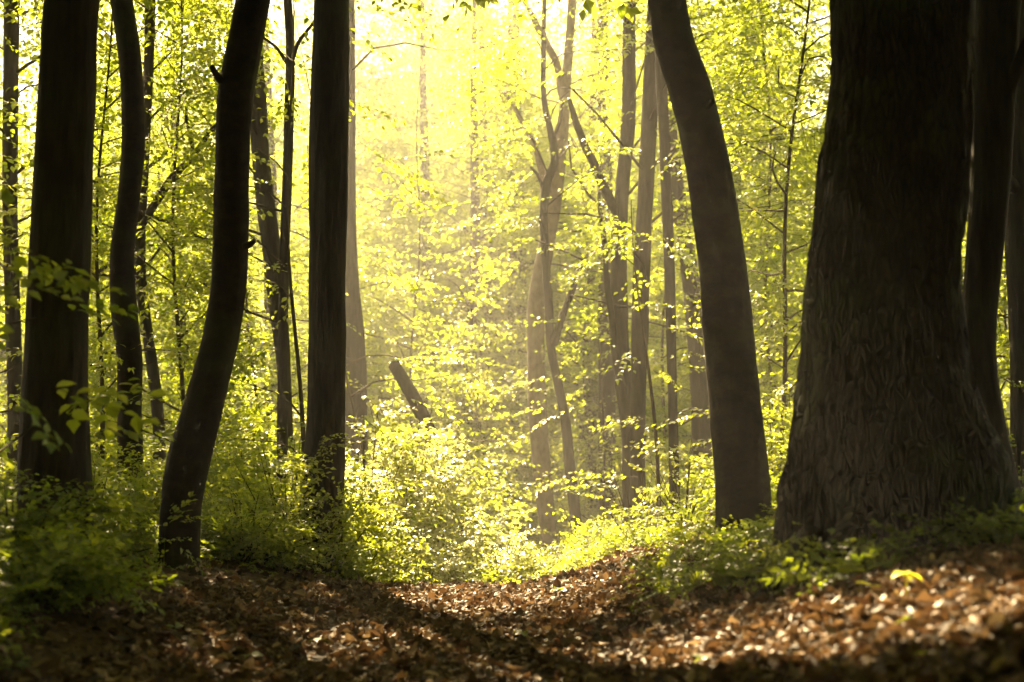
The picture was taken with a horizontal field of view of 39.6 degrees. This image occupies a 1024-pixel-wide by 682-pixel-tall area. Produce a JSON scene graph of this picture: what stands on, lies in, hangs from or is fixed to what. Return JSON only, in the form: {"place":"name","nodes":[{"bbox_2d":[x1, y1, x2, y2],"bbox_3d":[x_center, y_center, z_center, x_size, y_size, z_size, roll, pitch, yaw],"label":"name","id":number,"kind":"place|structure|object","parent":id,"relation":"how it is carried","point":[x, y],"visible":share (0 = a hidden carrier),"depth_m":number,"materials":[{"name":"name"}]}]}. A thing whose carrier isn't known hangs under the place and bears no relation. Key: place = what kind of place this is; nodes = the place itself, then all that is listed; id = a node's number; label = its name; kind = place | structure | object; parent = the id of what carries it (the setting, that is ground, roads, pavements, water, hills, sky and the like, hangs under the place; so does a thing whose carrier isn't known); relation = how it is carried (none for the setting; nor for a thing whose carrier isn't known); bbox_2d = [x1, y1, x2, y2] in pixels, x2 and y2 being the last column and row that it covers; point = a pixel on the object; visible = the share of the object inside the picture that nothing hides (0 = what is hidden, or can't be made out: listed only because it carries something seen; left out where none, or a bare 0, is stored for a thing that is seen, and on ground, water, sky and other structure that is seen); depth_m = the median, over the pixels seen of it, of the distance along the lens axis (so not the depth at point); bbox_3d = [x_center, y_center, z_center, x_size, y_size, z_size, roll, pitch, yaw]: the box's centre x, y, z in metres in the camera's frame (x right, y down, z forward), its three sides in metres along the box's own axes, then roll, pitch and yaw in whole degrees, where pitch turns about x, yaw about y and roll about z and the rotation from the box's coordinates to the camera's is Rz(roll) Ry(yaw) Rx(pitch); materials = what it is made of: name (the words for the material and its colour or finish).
{"place":"outdoors","nodes":[
{"label":"outdoors","id":0,"kind":"place"},
{"bbox_2d":[0,0,830,183],"label":"sky","id":1,"kind":"structure","parent":0,"point":[21,86],"materials":[{"name":"white"}]},
{"bbox_2d":[0,533,1023,681],"bbox_3d":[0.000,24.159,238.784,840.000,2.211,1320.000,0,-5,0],"label":"ground","id":2,"kind":"structure","parent":0,"point":[1013,675],"depth_m":7.57,"materials":[{"name":"soil"}]},
{"bbox_2d":[0,457,155,573],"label":"shrub","id":3,"kind":"object","parent":2,"relation":"on","point":[38,515],"visible":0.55,"depth_m":8.59,"materials":[{"name":"green plant"}]},
{"bbox_2d":[0,187,169,452],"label":"young tree","id":4,"kind":"object","parent":2,"relation":"on","point":[112,409],"visible":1,"depth_m":6.90,"materials":[{"name":"green plant"}]},
{"bbox_2d":[0,364,169,508],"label":"shrub","id":5,"kind":"object","parent":2,"relation":"on","point":[112,379],"visible":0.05,"depth_m":15.94,"materials":[{"name":"green plant"}]},
{"bbox_2d":[0,0,170,487],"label":"young tree","id":6,"kind":"object","parent":2,"relation":"on","point":[20,135],"visible":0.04,"depth_m":29.55,"materials":[{"name":"green plant"}]},
{"bbox_2d":[0,516,176,620],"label":"shrub","id":7,"kind":"object","parent":2,"relation":"on","point":[81,585],"visible":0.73,"depth_m":7.38,"materials":[{"name":"green plant"}]},
{"bbox_2d":[0,205,177,483],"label":"young tree","id":8,"kind":"object","parent":2,"relation":"on","point":[100,306],"visible":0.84,"depth_m":8.36,"materials":[{"name":"green plant"}]},
{"bbox_2d":[0,0,182,468],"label":"young tree","id":9,"kind":"object","parent":2,"relation":"on","point":[104,210],"visible":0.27,"depth_m":13.16,"materials":[{"name":"green plant"}]},
{"bbox_2d":[3,465,191,567],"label":"shrub","id":10,"kind":"object","parent":2,"relation":"on","point":[140,488],"visible":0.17,"depth_m":10.18,"materials":[{"name":"green plant"}]},
{"bbox_2d":[0,0,228,495],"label":"tree","id":11,"kind":"object","parent":2,"relation":"on","point":[12,70],"visible":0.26,"depth_m":16.18,"materials":[{"name":"green plant"}]},
{"bbox_2d":[0,0,268,483],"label":"young tree","id":12,"kind":"object","parent":2,"relation":"on","point":[145,384],"visible":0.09,"depth_m":19.93,"materials":[{"name":"green plant"}]},
{"bbox_2d":[0,0,269,531],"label":"young tree","id":13,"kind":"object","parent":2,"relation":"on","point":[104,191],"visible":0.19,"depth_m":15.20,"materials":[{"name":"green plant"}]},
{"bbox_2d":[0,481,284,671],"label":"undergrowth","id":14,"kind":"object","parent":2,"relation":"on","point":[20,586],"visible":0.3,"depth_m":7.92,"materials":[{"name":"green plant"}]},
{"bbox_2d":[91,437,210,535],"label":"shrub","id":15,"kind":"object","parent":2,"relation":"on","point":[155,486],"visible":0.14,"depth_m":11.99,"materials":[{"name":"green plant"}]},
{"bbox_2d":[0,1,308,478],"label":"young tree","id":16,"kind":"object","parent":2,"relation":"on","point":[270,152],"visible":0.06,"depth_m":27.54,"materials":[{"name":"green plant"}]},
{"bbox_2d":[90,271,260,463],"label":"tree","id":17,"kind":"object","parent":2,"relation":"on","point":[163,352],"visible":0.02,"depth_m":33.20,"materials":[{"name":"green plant"}]},
{"bbox_2d":[0,0,360,498],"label":"tree","id":18,"kind":"object","parent":2,"relation":"on","point":[148,69],"visible":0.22,"depth_m":17.12,"materials":[{"name":"green plant"}]},
{"bbox_2d":[5,1,392,482],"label":"young tree","id":19,"kind":"object","parent":2,"relation":"on","point":[251,248],"visible":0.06,"depth_m":22.68,"materials":[{"name":"green plant"}]},
{"bbox_2d":[0,0,405,491],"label":"tree","id":20,"kind":"object","parent":2,"relation":"on","point":[126,332],"visible":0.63,"depth_m":13.61,"materials":[{"name":"brown plant"}]},
{"bbox_2d":[18,0,387,408],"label":"tree","id":21,"kind":"object","parent":2,"relation":"on","point":[279,214],"visible":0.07,"depth_m":26.09,"materials":[{"name":"green plant"}]},
{"bbox_2d":[153,0,270,575],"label":"tree","id":22,"kind":"object","parent":2,"relation":"on","point":[188,458],"visible":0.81,"depth_m":10.48,"materials":[{"name":"brown plant"}]},
{"bbox_2d":[0,0,428,517],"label":"young tree","id":23,"kind":"object","parent":2,"relation":"on","point":[172,249],"visible":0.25,"depth_m":15.82,"materials":[{"name":"green plant"}]},
{"bbox_2d":[142,378,300,509],"bbox_3d":[-3.835,1.624,17.966,3.048,2.526,2.540,-3,-6,29],"label":"shrub","id":24,"kind":"object","parent":2,"relation":"on","point":[270,406],"visible":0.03,"depth_m":18.01,"materials":[{"name":"green plant"}]},
{"bbox_2d":[155,463,341,577],"bbox_3d":[-2.200,1.616,12.090,1.590,1.158,1.689,0,-5,0],"label":"shrub","id":25,"kind":"object","parent":2,"relation":"on","point":[247,534],"visible":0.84,"depth_m":11.89,"materials":[{"name":"green plant"}]},
{"bbox_2d":[145,401,352,517],"bbox_3d":[-2.898,1.662,15.905,2.643,2.208,2.728,5,-7,-41],"label":"shrub","id":26,"kind":"object","parent":2,"relation":"on","point":[260,428],"visible":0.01,"depth_m":15.59,"materials":[{"name":"green plant"}]},
{"bbox_2d":[98,0,453,469],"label":"tree","id":27,"kind":"object","parent":2,"relation":"on","point":[275,186],"visible":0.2,"depth_m":28.25,"materials":[{"name":"green plant"}]},
{"bbox_2d":[195,99,371,435],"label":"tree","id":28,"kind":"object","parent":2,"relation":"on","point":[278,146],"visible":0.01,"depth_m":50.13,"materials":[{"name":"green plant"}]},
{"bbox_2d":[89,0,479,480],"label":"young tree","id":29,"kind":"object","parent":2,"relation":"on","point":[268,387],"visible":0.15,"depth_m":20.20,"materials":[{"name":"green plant"}]},
{"bbox_2d":[97,0,498,516],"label":"tree","id":30,"kind":"object","parent":2,"relation":"on","point":[282,405],"visible":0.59,"depth_m":15.63,"materials":[{"name":"green plant"}]},
{"bbox_2d":[99,0,497,572],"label":"young tree","id":31,"kind":"object","parent":2,"relation":"on","point":[301,414],"visible":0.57,"depth_m":14.66,"materials":[{"name":"green plant"}]},
{"bbox_2d":[202,421,400,572],"bbox_3d":[-2.015,1.569,13.311,1.885,1.625,2.112,2,-6,-21],"label":"shrub","id":32,"kind":"object","parent":2,"relation":"on","point":[289,486],"visible":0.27,"depth_m":13.13,"materials":[{"name":"green plant"}]},
{"bbox_2d":[92,0,522,514],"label":"tree","id":33,"kind":"object","parent":2,"relation":"on","point":[268,233],"visible":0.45,"depth_m":17.14,"materials":[{"name":"green plant"}]},
{"bbox_2d":[249,0,388,397],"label":"tree","id":34,"kind":"object","parent":2,"relation":"on","point":[281,29],"visible":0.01,"depth_m":76.45,"materials":[{"name":"green plant"}]},
{"bbox_2d":[16,0,640,548],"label":"tree","id":35,"kind":"object","parent":2,"relation":"on","point":[60,234],"visible":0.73,"depth_m":9.16,"materials":[{"name":"brown plant"}]},
{"bbox_2d":[247,467,413,579],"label":"shrub","id":36,"kind":"object","parent":2,"relation":"on","point":[349,513],"visible":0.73,"depth_m":12.49,"materials":[{"name":"green plant"}]},
{"bbox_2d":[176,0,507,468],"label":"young tree","id":37,"kind":"object","parent":2,"relation":"on","point":[366,282],"visible":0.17,"depth_m":29.69,"materials":[{"name":"green plant"}]},
{"bbox_2d":[143,7,543,551],"bbox_3d":[-2.281,-0.815,21.142,5.352,8.700,5.846,-4,-7,35],"label":"young tree","id":38,"kind":"object","parent":2,"relation":"on","point":[436,399],"visible":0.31,"depth_m":21.17,"materials":[{"name":"green plant"}]},
{"bbox_2d":[228,0,482,495],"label":"young tree","id":39,"kind":"object","parent":2,"relation":"on","point":[357,82],"visible":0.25,"depth_m":39.44,"materials":[{"name":"green plant"}]},
{"bbox_2d":[283,520,438,584],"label":"shrub","id":40,"kind":"object","parent":2,"relation":"on","point":[391,574],"visible":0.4,"depth_m":12.94,"materials":[{"name":"green plant"}]},
{"bbox_2d":[168,0,564,498],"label":"tree","id":41,"kind":"object","parent":2,"relation":"on","point":[355,346],"visible":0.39,"depth_m":23.05,"materials":[{"name":"green plant"}]},
{"bbox_2d":[244,0,505,499],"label":"young tree","id":42,"kind":"object","parent":2,"relation":"on","point":[415,82],"visible":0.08,"depth_m":41.42,"materials":[{"name":"green plant"}]},
{"bbox_2d":[285,397,471,569],"bbox_3d":[-1.502,1.602,14.930,2.168,2.052,2.076,0,-5,0],"label":"shrub","id":43,"kind":"object","parent":2,"relation":"on","point":[429,476],"visible":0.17,"depth_m":14.90,"materials":[{"name":"green plant"}]},
{"bbox_2d":[161,0,628,576],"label":"tree","id":44,"kind":"object","parent":2,"relation":"on","point":[327,206],"visible":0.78,"depth_m":13.21,"materials":[{"name":"brown plant"}]},
{"bbox_2d":[295,0,507,456],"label":"tree","id":45,"kind":"object","parent":2,"relation":"on","point":[422,16],"visible":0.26,"depth_m":38.55,"materials":[{"name":"green plant"}]},
{"bbox_2d":[306,8,500,405],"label":"tree","id":46,"kind":"object","parent":2,"relation":"on","point":[417,52],"visible":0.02,"depth_m":56.84,"materials":[{"name":"green plant"}]},
{"bbox_2d":[250,47,592,515],"bbox_3d":[-1.793,-0.770,27.333,6.802,10.156,7.058,0,-5,0],"label":"young tree","id":47,"kind":"object","parent":2,"relation":"on","point":[440,343],"visible":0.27,"depth_m":27.07,"materials":[{"name":"green plant"}]},
{"bbox_2d":[354,531,499,585],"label":"shrub","id":48,"kind":"object","parent":2,"relation":"on","point":[457,559],"visible":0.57,"depth_m":13.83,"materials":[{"name":"green plant"}]},
{"bbox_2d":[388,361,466,541],"bbox_3d":[-1.149,1.873,19.902,1.195,3.200,0.256,0,-5,0],"label":"dead trunk","id":49,"kind":"object","parent":2,"relation":"on","point":[405,383],"visible":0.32,"depth_m":19.94,"materials":[{"name":"brown wood"}]},
{"bbox_2d":[345,396,531,577],"bbox_3d":[-1.088,1.685,15.764,2.573,2.132,2.650,4,-7,-37],"label":"shrub","id":50,"kind":"object","parent":2,"relation":"on","point":[438,507],"visible":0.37,"depth_m":15.57,"materials":[{"name":"green plant"}]},
{"bbox_2d":[382,495,512,567],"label":"shrub","id":51,"kind":"object","parent":2,"relation":"on","point":[490,530],"visible":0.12,"depth_m":16.81,"materials":[{"name":"green plant"}]},
{"bbox_2d":[213,492,697,584],"bbox_3d":[-0.207,3.507,24.766,30.642,1.948,23.899,0,-5,0],"label":"ground cover","id":52,"kind":"object","parent":2,"relation":"on","point":[540,569],"visible":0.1,"depth_m":14.61,"materials":[{"name":"green plant"}]},
{"bbox_2d":[356,0,560,445],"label":"young tree","id":53,"kind":"object","parent":2,"relation":"on","point":[445,52],"visible":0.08,"depth_m":43.74,"materials":[{"name":"green plant"}]},
{"bbox_2d":[407,432,530,545],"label":"shrub","id":54,"kind":"object","parent":2,"relation":"on","point":[470,456],"visible":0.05,"depth_m":26.78,"materials":[{"name":"green plant"}]},
{"bbox_2d":[372,1,578,448],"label":"young tree","id":55,"kind":"object","parent":2,"relation":"on","point":[478,120],"visible":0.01,"depth_m":47.26,"materials":[{"name":"green plant"}]},
{"bbox_2d":[356,0,597,467],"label":"tree","id":56,"kind":"object","parent":2,"relation":"on","point":[475,240],"visible":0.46,"depth_m":31.26,"materials":[{"name":"green plant"}]},
{"bbox_2d":[375,316,602,553],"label":"young tree","id":57,"kind":"object","parent":2,"relation":"on","point":[519,420],"visible":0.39,"depth_m":26.60,"materials":[{"name":"green plant"}]},
{"bbox_2d":[388,107,597,463],"bbox_3d":[-0.449,-0.225,40.471,8.272,13.156,8.267,3,-6,-30],"label":"tree","id":58,"kind":"object","parent":2,"relation":"on","point":[494,262],"visible":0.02,"depth_m":39.98,"materials":[{"name":"green plant"}]},
{"bbox_2d":[366,1,621,499],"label":"young tree","id":59,"kind":"object","parent":2,"relation":"on","point":[458,218],"visible":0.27,"depth_m":32.33,"materials":[{"name":"green plant"}]},
{"bbox_2d":[434,466,555,566],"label":"shrub","id":60,"kind":"object","parent":2,"relation":"on","point":[507,529],"visible":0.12,"depth_m":22.75,"materials":[{"name":"green plant"}]},
{"bbox_2d":[432,507,577,581],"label":"shrub","id":61,"kind":"object","parent":2,"relation":"on","point":[521,554],"visible":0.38,"depth_m":15.68,"materials":[{"name":"green plant"}]},
{"bbox_2d":[361,0,652,530],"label":"tree","id":62,"kind":"object","parent":2,"relation":"on","point":[514,16],"visible":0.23,"depth_m":34.16,"materials":[{"name":"green plant"}]},
{"bbox_2d":[0,501,1023,681],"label":"fallen leaves","id":63,"kind":"object","parent":2,"relation":"on","point":[438,643],"visible":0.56,"depth_m":6.99,"materials":[{"name":"brown plant"}]},
{"bbox_2d":[370,0,660,505],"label":"tree","id":64,"kind":"object","parent":2,"relation":"on","point":[448,158],"visible":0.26,"depth_m":36.52,"materials":[{"name":"green plant"}]},
{"bbox_2d":[470,446,579,550],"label":"shrub","id":65,"kind":"object","parent":2,"relation":"on","point":[529,504],"visible":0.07,"depth_m":27.31,"materials":[{"name":"green plant"}]},
{"bbox_2d":[397,72,662,514],"bbox_3d":[0.752,-0.729,36.215,7.420,12.449,7.452,0,-5,0],"label":"young tree","id":66,"kind":"object","parent":2,"relation":"on","point":[495,284],"visible":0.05,"depth_m":35.82,"materials":[{"name":"green plant"}]},
{"bbox_2d":[508,438,619,552],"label":"shrub","id":67,"kind":"object","parent":2,"relation":"on","point":[584,513],"visible":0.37,"depth_m":24.62,"materials":[{"name":"green plant"}]},
{"bbox_2d":[445,0,688,516],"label":"tree","id":68,"kind":"object","parent":2,"relation":"on","point":[593,186],"visible":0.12,"depth_m":33.19,"materials":[{"name":"green plant"}]},
{"bbox_2d":[447,44,697,527],"bbox_3d":[1.244,-0.909,29.176,6.461,10.647,5.909,-5,-7,42],"label":"young tree","id":69,"kind":"object","parent":2,"relation":"on","point":[585,326],"visible":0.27,"depth_m":29.19,"materials":[{"name":"green plant"}]},
{"bbox_2d":[447,0,700,550],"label":"tree","id":70,"kind":"object","parent":2,"relation":"on","point":[553,334],"visible":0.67,"depth_m":22.62,"materials":[{"name":"green plant"}]},
{"bbox_2d":[442,0,720,558],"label":"tree","id":71,"kind":"object","parent":2,"relation":"on","point":[539,444],"visible":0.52,"depth_m":24.09,"materials":[{"name":"green plant"}]},
{"bbox_2d":[480,238,691,539],"bbox_3d":[2.095,1.238,33.455,5.995,8.049,5.946,5,-7,-40],"label":"tree","id":72,"kind":"object","parent":2,"relation":"on","point":[592,390],"visible":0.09,"depth_m":32.91,"materials":[{"name":"green plant"}]},
{"bbox_2d":[538,0,645,222],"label":"tree","id":73,"kind":"object","parent":2,"relation":"on","point":[582,58],"depth_m":75.97,"materials":[{"name":"green plant"}]},
{"bbox_2d":[544,518,653,572],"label":"shrub","id":74,"kind":"object","parent":2,"relation":"on","point":[598,545],"visible":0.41,"depth_m":16.21,"materials":[{"name":"green plant"}]},
{"bbox_2d":[502,309,699,531],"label":"young tree","id":75,"kind":"object","parent":2,"relation":"on","point":[588,376],"visible":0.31,"depth_m":22.77,"materials":[{"name":"green plant"}]},
{"bbox_2d":[408,0,828,530],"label":"tree","id":76,"kind":"object","parent":2,"relation":"on","point":[646,171],"visible":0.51,"depth_m":19.39,"materials":[{"name":"green plant"}]},
{"bbox_2d":[446,0,808,537],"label":"tree","id":77,"kind":"object","parent":2,"relation":"on","point":[617,203],"visible":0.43,"depth_m":20.08,"materials":[{"name":"green plant"}]},
{"bbox_2d":[546,429,710,550],"bbox_3d":[1.669,1.944,17.004,1.749,1.818,2.102,4,-7,-36],"label":"shrub","id":78,"kind":"object","parent":2,"relation":"on","point":[598,523],"visible":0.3,"depth_m":17.08,"materials":[{"name":"green plant"}]},
{"bbox_2d":[457,0,806,526],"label":"tree","id":79,"kind":"object","parent":2,"relation":"on","point":[608,384],"visible":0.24,"depth_m":28.05,"materials":[{"name":"green plant"}]},
{"bbox_2d":[499,200,778,528],"bbox_3d":[1.996,0.450,16.430,3.304,4.250,3.055,4,-7,-39],"label":"young tree","id":80,"kind":"object","parent":2,"relation":"on","point":[621,241],"visible":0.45,"depth_m":16.37,"materials":[{"name":"green plant"}]},
{"bbox_2d":[593,438,708,530],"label":"shrub","id":81,"kind":"object","parent":2,"relation":"on","point":[664,478],"visible":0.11,"depth_m":20.75,"materials":[{"name":"green plant"}]},
{"bbox_2d":[473,0,829,524],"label":"tree","id":82,"kind":"object","parent":2,"relation":"on","point":[664,125],"visible":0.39,"depth_m":18.52,"materials":[{"name":"green plant"}]},
{"bbox_2d":[506,0,805,508],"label":"young tree","id":83,"kind":"object","parent":2,"relation":"on","point":[662,320],"visible":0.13,"depth_m":23.92,"materials":[{"name":"green plant"}]},
{"bbox_2d":[558,91,757,503],"bbox_3d":[3.454,-0.785,39.842,8.547,13.602,8.552,-3,-6,26],"label":"tree","id":84,"kind":"object","parent":2,"relation":"on","point":[682,304],"visible":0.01,"depth_m":39.53,"materials":[{"name":"green plant"}]},
{"bbox_2d":[516,0,816,482],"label":"tree","id":85,"kind":"object","parent":2,"relation":"on","point":[700,426],"visible":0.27,"depth_m":22.01,"materials":[{"name":"green plant"}]},
{"bbox_2d":[624,437,714,532],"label":"shrub","id":86,"kind":"object","parent":2,"relation":"on","point":[705,481],"visible":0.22,"depth_m":13.94,"materials":[{"name":"green plant"}]},
{"bbox_2d":[535,0,810,501],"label":"young tree","id":87,"kind":"object","parent":2,"relation":"on","point":[651,270],"visible":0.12,"depth_m":30.23,"materials":[{"name":"green plant"}]},
{"bbox_2d":[595,0,830,380],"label":"tree","id":88,"kind":"object","parent":2,"relation":"on","point":[765,147],"visible":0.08,"depth_m":27.59,"materials":[{"name":"green plant"}]},
{"bbox_2d":[647,0,801,545],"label":"tree","id":89,"kind":"object","parent":2,"relation":"on","point":[741,474],"visible":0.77,"depth_m":9.96,"materials":[{"name":"brown plant"}]},
{"bbox_2d":[628,0,829,434],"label":"tree","id":90,"kind":"object","parent":2,"relation":"on","point":[818,71],"visible":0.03,"depth_m":31.29,"materials":[{"name":"green plant"}]},
{"bbox_2d":[629,0,829,452],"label":"tree","id":91,"kind":"object","parent":2,"relation":"on","point":[786,149],"visible":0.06,"depth_m":30.32,"materials":[{"name":"green plant"}]},
{"bbox_2d":[460,0,1023,611],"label":"tree","id":92,"kind":"object","parent":2,"relation":"on","point":[892,424],"visible":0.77,"depth_m":7.32,"materials":[{"name":"brown plant"}]},
{"bbox_2d":[690,373,796,512],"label":"shrub","id":93,"kind":"object","parent":2,"relation":"on","point":[781,461],"visible":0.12,"depth_m":12.70,"materials":[{"name":"green plant"}]},
{"bbox_2d":[585,0,1002,503],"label":"young tree","id":94,"kind":"object","parent":2,"relation":"on","point":[767,323],"visible":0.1,"depth_m":20.90,"materials":[{"name":"green plant"}]},
{"bbox_2d":[645,0,965,474],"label":"young tree","id":95,"kind":"object","parent":2,"relation":"on","point":[777,130],"visible":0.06,"depth_m":27.54,"materials":[{"name":"green plant"}]},
{"bbox_2d":[631,0,1007,490],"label":"young tree","id":96,"kind":"object","parent":2,"relation":"on","point":[782,298],"visible":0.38,"depth_m":15.39,"materials":[{"name":"green plant"}]},
{"bbox_2d":[620,470,1023,615],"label":"undergrowth","id":97,"kind":"object","parent":2,"relation":"on","point":[722,548],"visible":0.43,"depth_m":7.44,"materials":[{"name":"green plant"}]},
{"bbox_2d":[741,0,1009,424],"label":"young tree","id":98,"kind":"object","parent":2,"relation":"on","point":[806,237],"visible":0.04,"depth_m":17.30,"materials":[{"name":"green plant"}]},
{"bbox_2d":[961,218,1009,418],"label":"young tree","id":99,"kind":"object","parent":2,"relation":"on","point":[1000,344],"visible":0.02,"depth_m":15.99,"materials":[{"name":"green plant"}]},
{"bbox_2d":[962,0,1023,510],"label":"tree","id":100,"kind":"object","parent":2,"relation":"on","point":[999,59],"visible":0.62,"depth_m":8.84,"materials":[{"name":"brown plant"}]},
{"bbox_2d":[997,357,1023,493],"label":"shrub","id":101,"kind":"object","parent":2,"relation":"on","point":[1020,472],"visible":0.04,"depth_m":11.98,"materials":[{"name":"green plant"}]},
{"bbox_2d":[1005,0,1023,491],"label":"tree","id":102,"kind":"object","parent":2,"relation":"on","point":[1014,249],"visible":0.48,"depth_m":12.54,"materials":[{"name":"brown plant"}]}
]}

